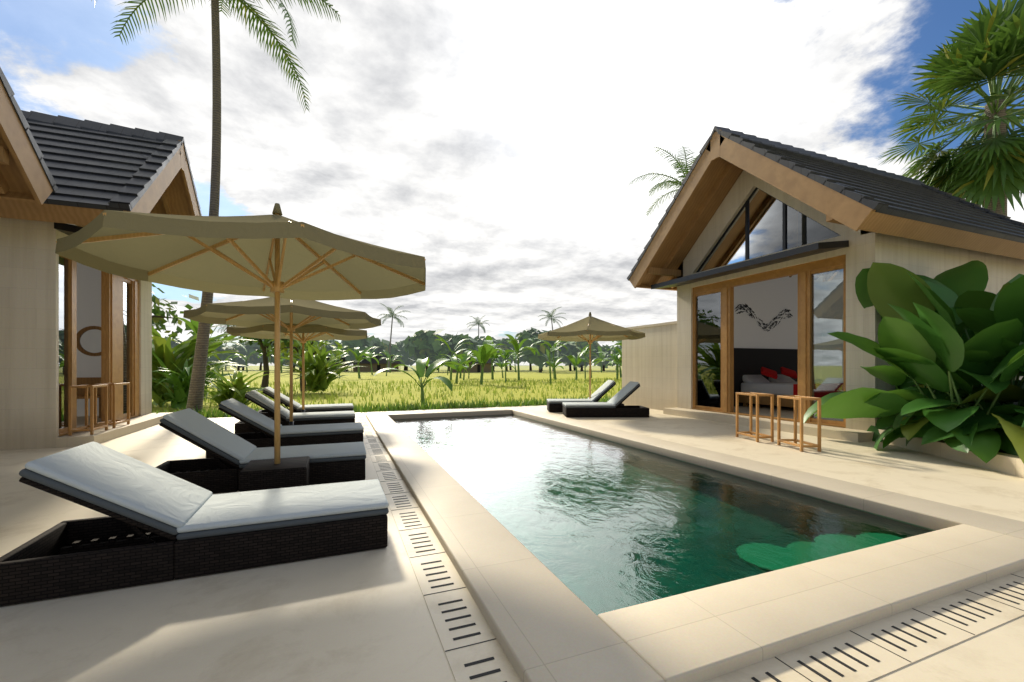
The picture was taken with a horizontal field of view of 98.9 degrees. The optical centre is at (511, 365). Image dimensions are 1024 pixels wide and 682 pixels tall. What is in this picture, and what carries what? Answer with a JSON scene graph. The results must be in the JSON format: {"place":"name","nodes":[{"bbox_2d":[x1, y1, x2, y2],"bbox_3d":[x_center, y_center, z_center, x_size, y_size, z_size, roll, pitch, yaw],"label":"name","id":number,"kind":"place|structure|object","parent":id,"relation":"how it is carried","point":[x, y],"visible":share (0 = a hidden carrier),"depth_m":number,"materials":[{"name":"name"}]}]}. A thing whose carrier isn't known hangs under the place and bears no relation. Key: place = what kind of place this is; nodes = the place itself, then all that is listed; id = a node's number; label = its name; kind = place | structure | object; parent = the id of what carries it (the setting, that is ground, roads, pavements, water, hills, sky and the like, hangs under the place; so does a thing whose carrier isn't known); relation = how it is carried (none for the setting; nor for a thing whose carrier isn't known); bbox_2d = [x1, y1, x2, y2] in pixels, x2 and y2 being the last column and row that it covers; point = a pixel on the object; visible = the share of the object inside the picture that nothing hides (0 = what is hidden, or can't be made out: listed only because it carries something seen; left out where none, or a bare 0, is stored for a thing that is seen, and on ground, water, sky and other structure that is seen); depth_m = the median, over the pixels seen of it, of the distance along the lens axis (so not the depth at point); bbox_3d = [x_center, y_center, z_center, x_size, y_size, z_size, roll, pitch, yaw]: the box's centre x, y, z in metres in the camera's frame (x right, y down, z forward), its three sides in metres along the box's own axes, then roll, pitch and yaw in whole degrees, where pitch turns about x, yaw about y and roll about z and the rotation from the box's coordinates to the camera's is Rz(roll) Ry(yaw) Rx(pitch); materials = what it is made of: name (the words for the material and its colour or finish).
{"place":"outdoors","nodes":[
{"label":"outdoors","id":0,"kind":"place"},
{"bbox_2d":[217,324,232,369],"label":"tree","id":1,"kind":"object","parent":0,"point":[221,332],"visible":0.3,"depth_m":139.56,"materials":[{"name":"green plant"}]},
{"bbox_2d":[152,366,621,414],"bbox_3d":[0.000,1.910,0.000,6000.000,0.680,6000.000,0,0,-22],"label":"rice field","id":2,"kind":"structure","parent":0,"point":[565,373],"depth_m":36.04,"materials":[{"name":"green plant"}]},
{"bbox_2d":[166,338,181,346],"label":"tree","id":3,"kind":"object","parent":2,"relation":"on","point":[173,343],"visible":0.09,"depth_m":128.53,"materials":[{"name":"green plant"}]},
{"bbox_2d":[152,284,213,340],"bbox_3d":[-18.671,-1.397,22.008,5.318,5.934,6.403,0,0,43],"label":"garden tree","id":4,"kind":"object","parent":2,"relation":"on","point":[158,317],"visible":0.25,"depth_m":22.64,"materials":[{"name":"green plant"}]},
{"bbox_2d":[152,351,236,408],"bbox_3d":[-11.805,0.438,15.744,3.880,2.226,3.140,0,0,-22],"label":"plant","id":5,"kind":"object","parent":2,"relation":"on","point":[176,387],"visible":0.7,"depth_m":15.43,"materials":[{"name":"green plant"}]},
{"bbox_2d":[152,324,255,406],"bbox_3d":[-13.391,-0.298,16.616,6.720,3.840,5.873,0,0,-22],"label":"plant","id":6,"kind":"object","parent":2,"relation":"on","point":[162,350],"visible":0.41,"depth_m":16.72,"materials":[{"name":"green plant"}]},
{"bbox_2d":[171,316,246,398],"bbox_3d":[-14.572,-0.488,20.443,3.207,4.080,3.097,0,0,28],"label":"palm tree","id":7,"kind":"object","parent":2,"relation":"on","point":[193,325],"visible":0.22,"depth_m":19.69,"materials":[{"name":"green plant"}]},
{"bbox_2d":[91,0,340,411],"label":"tall palm","id":8,"kind":"object","parent":2,"relation":"on","point":[196,388],"visible":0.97,"depth_m":11.42,"materials":[{"name":"green plant"}]},
{"bbox_2d":[207,345,240,369],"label":"tree","id":9,"kind":"object","parent":2,"relation":"on","point":[222,357],"visible":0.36,"depth_m":117.17,"materials":[{"name":"green plant"}]},
{"bbox_2d":[231,345,255,369],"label":"tree","id":10,"kind":"object","parent":2,"relation":"on","point":[241,350],"visible":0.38,"depth_m":135.90,"materials":[{"name":"green plant"}]},
{"bbox_2d":[204,364,283,405],"bbox_3d":[-9.113,0.696,14.652,2.027,1.737,2.612,0,0,28],"label":"plant","id":11,"kind":"object","parent":2,"relation":"on","point":[237,388],"visible":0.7,"depth_m":14.41,"materials":[{"name":"green plant"}]},
{"bbox_2d":[232,342,256,369],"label":"tree","id":12,"kind":"object","parent":2,"relation":"on","point":[243,345],"visible":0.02,"depth_m":146.69,"materials":[{"name":"green plant"}]},
{"bbox_2d":[234,351,255,371],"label":"banana","id":13,"kind":"object","parent":2,"relation":"on","point":[244,358],"visible":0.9,"depth_m":98.73,"materials":[{"name":"green plant"}]},
{"bbox_2d":[253,357,262,369],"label":"tree","id":14,"kind":"object","parent":2,"relation":"on","point":[258,361],"visible":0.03,"depth_m":140.87,"materials":[{"name":"green plant"}]},
{"bbox_2d":[243,339,273,362],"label":"tree","id":15,"kind":"object","parent":2,"relation":"on","point":[251,348],"visible":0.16,"depth_m":133.31,"materials":[{"name":"green plant"}]},
{"bbox_2d":[223,325,306,390],"bbox_3d":[-14.713,-0.673,26.467,3.591,4.496,4.308,0,0,40],"label":"garden tree","id":16,"kind":"object","parent":2,"relation":"on","point":[265,344],"visible":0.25,"depth_m":26.33,"materials":[{"name":"green plant"}]},
{"bbox_2d":[268,342,316,370],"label":"tree","id":17,"kind":"object","parent":2,"relation":"on","point":[285,362],"visible":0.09,"depth_m":103.47,"materials":[{"name":"green plant"}]},
{"bbox_2d":[266,339,342,390],"bbox_3d":[-12.541,-0.390,26.811,4.144,3.918,3.828,0,0,-22],"label":"garden tree","id":18,"kind":"object","parent":2,"relation":"on","point":[316,345],"visible":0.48,"depth_m":26.33,"materials":[{"name":"green plant"}]},
{"bbox_2d":[273,340,365,392],"bbox_3d":[-11.006,-0.207,24.436,4.764,3.533,4.926,0,0,15],"label":"plant","id":19,"kind":"object","parent":2,"relation":"on","point":[320,375],"visible":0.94,"depth_m":24.21,"materials":[{"name":"green plant"}]},
{"bbox_2d":[313,340,339,357],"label":"tree","id":20,"kind":"object","parent":2,"relation":"on","point":[328,346],"visible":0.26,"depth_m":109.52,"materials":[{"name":"green plant"}]},
{"bbox_2d":[326,353,347,371],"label":"banana","id":21,"kind":"object","parent":2,"relation":"on","point":[341,355],"visible":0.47,"depth_m":94.16,"materials":[{"name":"green plant"}]},
{"bbox_2d":[326,356,347,371],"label":"tree","id":22,"kind":"object","parent":2,"relation":"on","point":[342,358],"visible":0.22,"depth_m":109.35,"materials":[{"name":"brown"}]},
{"bbox_2d":[334,344,348,378],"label":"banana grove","id":23,"kind":"object","parent":2,"relation":"on","point":[336,349],"visible":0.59,"depth_m":51.74,"materials":[{"name":"green plant"}]},
{"bbox_2d":[337,335,383,364],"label":"tree","id":24,"kind":"object","parent":2,"relation":"on","point":[361,344],"visible":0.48,"depth_m":106.80,"materials":[{"name":"green plant"}]},
{"bbox_2d":[343,346,378,377],"bbox_3d":[-18.070,-0.411,52.859,3.372,3.945,4.516,0,0,0],"label":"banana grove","id":25,"kind":"object","parent":2,"relation":"on","point":[357,353],"visible":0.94,"depth_m":52.35,"materials":[{"name":"green plant"}]},
{"bbox_2d":[365,346,381,374],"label":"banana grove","id":26,"kind":"object","parent":2,"relation":"on","point":[369,351],"visible":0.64,"depth_m":72.18,"materials":[{"name":"green plant"}]},
{"bbox_2d":[350,356,401,371],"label":"hut","id":27,"kind":"object","parent":2,"relation":"on","point":[376,367],"visible":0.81,"depth_m":107.84,"materials":[{"name":"brown"}]},
{"bbox_2d":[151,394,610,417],"bbox_3d":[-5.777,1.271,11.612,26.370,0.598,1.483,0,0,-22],"label":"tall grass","id":28,"kind":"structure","parent":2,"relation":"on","point":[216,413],"depth_m":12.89,"materials":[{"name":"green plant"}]},
{"bbox_2d":[379,339,403,361],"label":"tree","id":29,"kind":"object","parent":2,"relation":"on","point":[395,350],"visible":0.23,"depth_m":120.98,"materials":[{"name":"green plant"}]},
{"bbox_2d":[379,350,404,372],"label":"banana","id":30,"kind":"object","parent":2,"relation":"on","point":[393,358],"visible":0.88,"depth_m":95.36,"materials":[{"name":"green plant"}]},
{"bbox_2d":[377,303,409,371],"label":"palm","id":31,"kind":"object","parent":2,"relation":"on","point":[390,315],"visible":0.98,"depth_m":100.40,"materials":[{"name":"green plant"}]},
{"bbox_2d":[392,340,415,369],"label":"tree","id":32,"kind":"object","parent":2,"relation":"on","point":[400,348],"visible":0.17,"depth_m":133.63,"materials":[{"name":"green plant"}]},
{"bbox_2d":[398,344,415,369],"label":"tree","id":33,"kind":"object","parent":2,"relation":"on","point":[406,357],"visible":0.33,"depth_m":131.49,"materials":[{"name":"green plant"}]},
{"bbox_2d":[374,357,467,402],"bbox_3d":[-2.904,0.630,14.273,2.226,1.848,2.694,0,0,32],"label":"banana","id":34,"kind":"object","parent":2,"relation":"on","point":[421,365],"visible":0.98,"depth_m":14.65,"materials":[{"name":"green plant"}]},
{"bbox_2d":[402,329,451,371],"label":"tree","id":35,"kind":"object","parent":2,"relation":"on","point":[418,344],"visible":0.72,"depth_m":103.75,"materials":[{"name":"green plant"}]},
{"bbox_2d":[434,335,473,380],"bbox_3d":[-5.940,-0.732,44.781,4.581,4.581,1.586,0,0,-18],"label":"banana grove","id":36,"kind":"object","parent":2,"relation":"on","point":[444,341],"visible":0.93,"depth_m":44.59,"materials":[{"name":"green plant"}]},
{"bbox_2d":[432,332,477,361],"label":"tree","id":37,"kind":"object","parent":2,"relation":"on","point":[442,347],"visible":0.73,"depth_m":98.26,"materials":[{"name":"green plant"}]},
{"bbox_2d":[441,354,474,383],"bbox_3d":[-4.772,0.293,37.513,3.240,2.542,4.030,0,0,15],"label":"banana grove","id":38,"kind":"object","parent":2,"relation":"on","point":[457,368],"visible":0.87,"depth_m":37.55,"materials":[{"name":"green plant"}]},
{"bbox_2d":[457,351,473,379],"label":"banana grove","id":39,"kind":"object","parent":2,"relation":"on","point":[461,358],"visible":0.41,"depth_m":46.16,"materials":[{"name":"green plant"}]},
{"bbox_2d":[449,355,494,372],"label":"hut","id":40,"kind":"object","parent":2,"relation":"on","point":[478,367],"visible":0.37,"depth_m":98.19,"materials":[{"name":"brown"}]},
{"bbox_2d":[467,315,488,337],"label":"palm","id":41,"kind":"object","parent":2,"relation":"on","point":[480,323],"visible":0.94,"depth_m":126.46,"materials":[{"name":"green plant"}]},
{"bbox_2d":[457,340,499,383],"bbox_3d":[-2.422,-0.304,35.584,3.530,3.731,4.872,0,0,-22],"label":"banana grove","id":42,"kind":"object","parent":2,"relation":"on","point":[484,353],"visible":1,"depth_m":35.39,"materials":[{"name":"green plant"}]},
{"bbox_2d":[474,335,501,350],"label":"tree","id":43,"kind":"object","parent":2,"relation":"on","point":[481,340],"visible":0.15,"depth_m":124.00,"materials":[{"name":"green plant"}]},
{"bbox_2d":[473,335,516,379],"bbox_3d":[-1.927,-0.822,48.676,4.741,4.769,4.073,0,0,-22],"label":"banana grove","id":44,"kind":"object","parent":2,"relation":"on","point":[488,337],"visible":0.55,"depth_m":48.45,"materials":[{"name":"green plant"}]},
{"bbox_2d":[491,348,503,370],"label":"tree","id":45,"kind":"object","parent":2,"relation":"on","point":[495,365],"visible":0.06,"depth_m":118.42,"materials":[{"name":"green plant"}]},
{"bbox_2d":[493,358,514,377],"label":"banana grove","id":46,"kind":"object","parent":2,"relation":"on","point":[501,365],"visible":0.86,"depth_m":53.71,"materials":[{"name":"green plant"}]},
{"bbox_2d":[498,347,515,381],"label":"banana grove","id":47,"kind":"object","parent":2,"relation":"on","point":[505,354],"visible":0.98,"depth_m":40.05,"materials":[{"name":"green plant"}]},
{"bbox_2d":[493,338,522,370],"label":"tree","id":48,"kind":"object","parent":2,"relation":"on","point":[504,342],"visible":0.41,"depth_m":117.49,"materials":[{"name":"green plant"}]},
{"bbox_2d":[502,353,525,371],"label":"banana","id":49,"kind":"object","parent":2,"relation":"on","point":[514,357],"visible":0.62,"depth_m":99.21,"materials":[{"name":"green plant"}]},
{"bbox_2d":[497,334,539,379],"bbox_3d":[0.751,-0.797,45.833,4.329,4.705,4.487,0,0,-22],"label":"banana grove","id":50,"kind":"object","parent":2,"relation":"on","point":[514,342],"visible":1,"depth_m":45.30,"materials":[{"name":"green plant"}]},
{"bbox_2d":[515,327,559,371],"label":"tree","id":51,"kind":"object","parent":2,"relation":"on","point":[530,356],"visible":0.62,"depth_m":97.88,"materials":[{"name":"green plant"}]},
{"bbox_2d":[536,349,561,361],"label":"banana","id":52,"kind":"object","parent":2,"relation":"on","point":[547,355],"visible":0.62,"depth_m":89.88,"materials":[{"name":"green plant"}]},
{"bbox_2d":[531,341,567,383],"bbox_3d":[2.912,-0.196,34.683,3.046,3.512,0.933,0,0,-6],"label":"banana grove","id":53,"kind":"object","parent":2,"relation":"on","point":[552,349],"visible":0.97,"depth_m":34.58,"materials":[{"name":"green plant"}]},
{"bbox_2d":[539,307,566,370],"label":"palm","id":54,"kind":"object","parent":2,"relation":"on","point":[551,316],"visible":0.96,"depth_m":114.48,"materials":[{"name":"green plant"}]},
{"bbox_2d":[533,338,573,379],"bbox_3d":[4.220,-0.746,47.147,4.579,4.612,3.068,0,0,-22],"label":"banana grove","id":55,"kind":"object","parent":2,"relation":"on","point":[550,346],"visible":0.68,"depth_m":47.05,"materials":[{"name":"green plant"}]},
{"bbox_2d":[543,357,563,377],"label":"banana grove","id":56,"kind":"object","parent":2,"relation":"on","point":[557,364],"visible":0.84,"depth_m":52.66,"materials":[{"name":"green plant"}]},
{"bbox_2d":[556,341,573,370],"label":"tree","id":57,"kind":"object","parent":2,"relation":"on","point":[558,354],"visible":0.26,"depth_m":117.96,"materials":[{"name":"green plant"}]},
{"bbox_2d":[563,345,587,379],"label":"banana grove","id":58,"kind":"object","parent":2,"relation":"on","point":[575,361],"visible":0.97,"depth_m":45.72,"materials":[{"name":"green plant"}]},
{"bbox_2d":[561,341,603,370],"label":"tree","id":59,"kind":"object","parent":2,"relation":"on","point":[574,349],"visible":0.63,"depth_m":113.25,"materials":[{"name":"green plant"}]},
{"bbox_2d":[577,347,594,377],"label":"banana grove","id":60,"kind":"object","parent":2,"relation":"on","point":[586,351],"visible":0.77,"depth_m":50.44,"materials":[{"name":"green plant"}]},
{"bbox_2d":[585,356,602,377],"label":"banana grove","id":61,"kind":"object","parent":2,"relation":"on","point":[595,360],"visible":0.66,"depth_m":54.26,"materials":[{"name":"green plant"}]},
{"bbox_2d":[586,346,611,371],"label":"banana","id":62,"kind":"object","parent":2,"relation":"on","point":[601,355],"visible":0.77,"depth_m":97.46,"materials":[{"name":"green plant"}]},
{"bbox_2d":[594,345,615,370],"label":"tree","id":63,"kind":"object","parent":2,"relation":"on","point":[604,348],"visible":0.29,"depth_m":119.97,"materials":[{"name":"green plant"}]},
{"bbox_2d":[595,347,621,377],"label":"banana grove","id":64,"kind":"object","parent":2,"relation":"on","point":[620,362],"visible":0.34,"depth_m":55.32,"materials":[{"name":"green plant"}]},
{"bbox_2d":[597,348,620,378],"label":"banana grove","id":65,"kind":"object","parent":2,"relation":"on","point":[616,357],"visible":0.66,"depth_m":48.47,"materials":[{"name":"green plant"}]},
{"bbox_2d":[606,347,621,365],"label":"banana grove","id":66,"kind":"object","parent":2,"relation":"on","point":[619,351],"visible":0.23,"depth_m":41.06,"materials":[{"name":"green plant"}]},
{"bbox_2d":[607,348,621,377],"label":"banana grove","id":67,"kind":"object","parent":2,"relation":"on","point":[615,350],"visible":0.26,"depth_m":55.20,"materials":[{"name":"green plant"}]},
{"bbox_2d":[627,146,697,215],"bbox_3d":[8.919,-5.037,22.883,5.469,13.200,5.661,0,0,-22],"label":"palm","id":68,"kind":"object","parent":2,"relation":"on","point":[681,165],"visible":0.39,"depth_m":22.88,"materials":[{"name":"green"}]},
{"bbox_2d":[878,0,1023,215],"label":"fan palm","id":69,"kind":"object","parent":2,"relation":"on","point":[987,172],"visible":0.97,"depth_m":12.53,"materials":[{"name":"green plant"}]},
{"bbox_2d":[0,405,1023,681],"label":"pool deck","id":70,"kind":"structure","parent":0,"point":[358,617],"depth_m":2.25,"materials":[{"name":"stone"}]},
{"bbox_2d":[0,110,201,450],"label":"villa","id":71,"kind":"object","parent":70,"relation":"on","point":[52,303],"visible":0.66,"depth_m":7.10,"materials":[{"name":"wood"}]},
{"bbox_2d":[0,67,58,204],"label":"roof","id":72,"kind":"structure","parent":71,"relation":"on","point":[26,175],"depth_m":5.08,"materials":[{"name":"wood"}]},
{"bbox_2d":[68,384,107,435],"bbox_3d":[-6.911,0.712,7.165,0.295,0.780,0.560,0,0,-24],"label":"side table","id":73,"kind":"object","parent":71,"relation":"on","point":[86,426],"visible":1,"depth_m":6.97,"materials":[{"name":"brown wood"}]},
{"bbox_2d":[77,326,100,417],"bbox_3d":[-8.977,0.120,9.128,1.150,1.960,0.935,0,0,-22],"label":"villa furniture","id":74,"kind":"object","parent":71,"relation":"on","point":[89,340],"visible":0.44,"depth_m":9.49,"materials":[{"name":"brown wood"}]},
{"bbox_2d":[94,383,129,427],"bbox_3d":[-7.213,0.712,7.915,0.295,0.780,0.560,0,0,-20],"label":"side table","id":75,"kind":"object","parent":71,"relation":"on","point":[112,420],"visible":0.92,"depth_m":7.73,"materials":[{"name":"brown wood"}]},
{"bbox_2d":[0,441,388,606],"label":"lounger","id":76,"kind":"object","parent":70,"relation":"on","point":[156,525],"visible":1,"depth_m":2.67,"materials":[{"name":"fabric"}]},
{"bbox_2d":[55,203,425,491],"bbox_3d":[-2.250,-0.150,4.204,2.792,2.800,2.792,0,0,34],"label":"umbrella","id":77,"kind":"object","parent":70,"relation":"on","point":[276,254],"visible":0.92,"depth_m":4.18,"materials":[{"name":"beige fabric"}]},
{"bbox_2d":[155,408,365,492],"bbox_3d":[-2.650,0.858,4.745,2.010,0.784,0.720,0,0,-21],"label":"lounger","id":78,"kind":"object","parent":70,"relation":"on","point":[232,454],"visible":0.77,"depth_m":4.60,"materials":[{"name":"fabric"}]},
{"bbox_2d":[183,297,380,425],"bbox_3d":[-3.745,-0.040,7.440,2.755,2.580,2.755,0,0,-4],"label":"umbrella","id":79,"kind":"object","parent":70,"relation":"on","point":[257,312],"visible":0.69,"depth_m":7.16,"materials":[{"name":"beige fabric"}]},
{"bbox_2d":[206,398,363,457],"bbox_3d":[-3.301,0.870,6.571,2.010,0.760,0.720,0,0,-23],"label":"lounger","id":80,"kind":"object","parent":70,"relation":"on","point":[291,435],"visible":0.53,"depth_m":6.36,"materials":[{"name":"fabric"}]},
{"bbox_2d":[235,390,354,433],"bbox_3d":[-4.089,0.862,8.430,2.010,0.776,0.720,0,0,-22],"label":"lounger","id":81,"kind":"object","parent":70,"relation":"on","point":[267,405],"visible":0.6,"depth_m":8.17,"materials":[{"name":"fabric"}]},
{"bbox_2d":[226,323,366,412],"bbox_3d":[-4.501,0.060,9.453,2.650,2.380,2.650,0,0,-22],"label":"umbrella","id":82,"kind":"object","parent":70,"relation":"on","point":[303,334],"visible":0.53,"depth_m":9.34,"materials":[{"name":"beige fabric"}]},
{"bbox_2d":[258,387,353,417],"bbox_3d":[-4.760,0.870,10.187,2.010,0.760,0.720,0,0,-22],"label":"lounger","id":83,"kind":"object","parent":70,"relation":"on","point":[284,399],"visible":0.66,"depth_m":9.97,"materials":[{"name":"fabric"}]},
{"bbox_2d":[547,380,623,411],"bbox_3d":[1.981,0.827,12.011,2.010,0.846,0.720,0,0,0],"label":"lounger","id":84,"kind":"object","parent":70,"relation":"on","point":[554,405],"visible":0.57,"depth_m":11.68,"materials":[{"name":"fabric"}]},
{"bbox_2d":[538,312,644,398],"bbox_3d":[2.152,-0.110,12.074,2.699,2.720,2.699,0,0,-9],"label":"umbrella","id":85,"kind":"object","parent":70,"relation":"on","point":[589,329],"visible":0.94,"depth_m":11.56,"materials":[{"name":"beige fabric"}]},
{"bbox_2d":[562,381,648,416],"bbox_3d":[2.291,0.827,10.864,2.010,0.846,0.720,0,0,0],"label":"lounger","id":86,"kind":"object","parent":70,"relation":"on","point":[612,407],"visible":1,"depth_m":10.51,"materials":[{"name":"wicker"}]},
{"bbox_2d":[622,321,676,409],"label":"garden wall","id":87,"kind":"structure","parent":70,"relation":"on","point":[649,362],"depth_m":12.52,"materials":[{"name":"stone"}]},
{"bbox_2d":[355,408,1023,681],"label":"swimming pool","id":88,"kind":"structure","parent":70,"relation":"in","point":[503,604],"depth_m":2.27,"materials":[{"name":"stone"}]},
{"bbox_2d":[392,414,935,615],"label":"pool water","id":89,"kind":"structure","parent":88,"relation":"in","point":[596,525],"depth_m":3.85,"materials":[{"name":"teal liquid"}]},
{"bbox_2d":[736,392,773,441],"bbox_3d":[4.096,0.860,7.417,0.295,0.780,0.560,0,0,-7],"label":"side table","id":90,"kind":"object","parent":70,"relation":"on","point":[750,431],"visible":1,"depth_m":7.31,"materials":[{"name":"brown wood"}]},
{"bbox_2d":[777,395,820,451],"bbox_3d":[4.322,0.860,6.618,0.295,0.780,0.560,0,0,-1],"label":"side table","id":91,"kind":"object","parent":70,"relation":"on","point":[795,439],"visible":1,"depth_m":6.50,"materials":[{"name":"brown wood"}]},
{"bbox_2d":[627,126,1023,441],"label":"villa","id":92,"kind":"object","parent":70,"relation":"on","point":[766,231],"visible":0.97,"depth_m":9.20,"materials":[{"name":"wood"}]},
{"bbox_2d":[735,303,791,331],"bbox_3d":[7.102,-1.325,12.324,2.310,0.762,0.029,0,0,-22],"label":"wall decoration","id":93,"kind":"object","parent":92,"relation":"attached to","point":[752,315],"visible":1,"depth_m":12.30,"materials":[{"name":"black metal"}]},
{"bbox_2d":[734,348,842,407],"bbox_3d":[7.541,0.315,11.403,3.000,1.570,2.175,0,0,-22],"label":"bed","id":94,"kind":"object","parent":92,"relation":"on","point":[768,371],"visible":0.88,"depth_m":11.88,"materials":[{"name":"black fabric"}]},
{"bbox_2d":[879,429,1023,477],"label":"planter bed","id":95,"kind":"object","parent":70,"relation":"on","point":[1001,461],"visible":0.29,"depth_m":5.59,"materials":[{"name":"stone"}]},
{"bbox_2d":[803,260,1023,439],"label":"planter plant","id":96,"kind":"object","parent":95,"relation":"in","point":[879,286],"visible":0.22,"depth_m":6.68,"materials":[{"name":"green plant"}]},
{"bbox_2d":[815,302,1023,463],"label":"planter plant","id":97,"kind":"object","parent":95,"relation":"in","point":[912,346],"visible":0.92,"depth_m":5.90,"materials":[{"name":"green plant"}]},
{"bbox_2d":[842,291,1021,404],"bbox_3d":[7.865,-0.065,7.424,3.290,2.841,3.248,0,0,-10],"label":"planter plant","id":98,"kind":"object","parent":95,"relation":"in","point":[976,299],"visible":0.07,"depth_m":6.37,"materials":[{"name":"green plant"}]},
{"bbox_2d":[860,322,1017,441],"bbox_3d":[6.373,0.388,6.314,2.070,2.331,1.620,0,0,42],"label":"planter plant","id":99,"kind":"object","parent":95,"relation":"in","point":[891,375],"visible":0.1,"depth_m":6.43,"materials":[{"name":"green plant"}]},
{"bbox_2d":[921,273,1023,444],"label":"planter plant","id":100,"kind":"object","parent":95,"relation":"in","point":[976,320],"visible":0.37,"depth_m":5.83,"materials":[{"name":"green plant"}]},
{"bbox_2d":[0,0,1023,365],"label":"sky","id":101,"kind":"structure","parent":0,"point":[500,144],"materials":[{"name":"white"}]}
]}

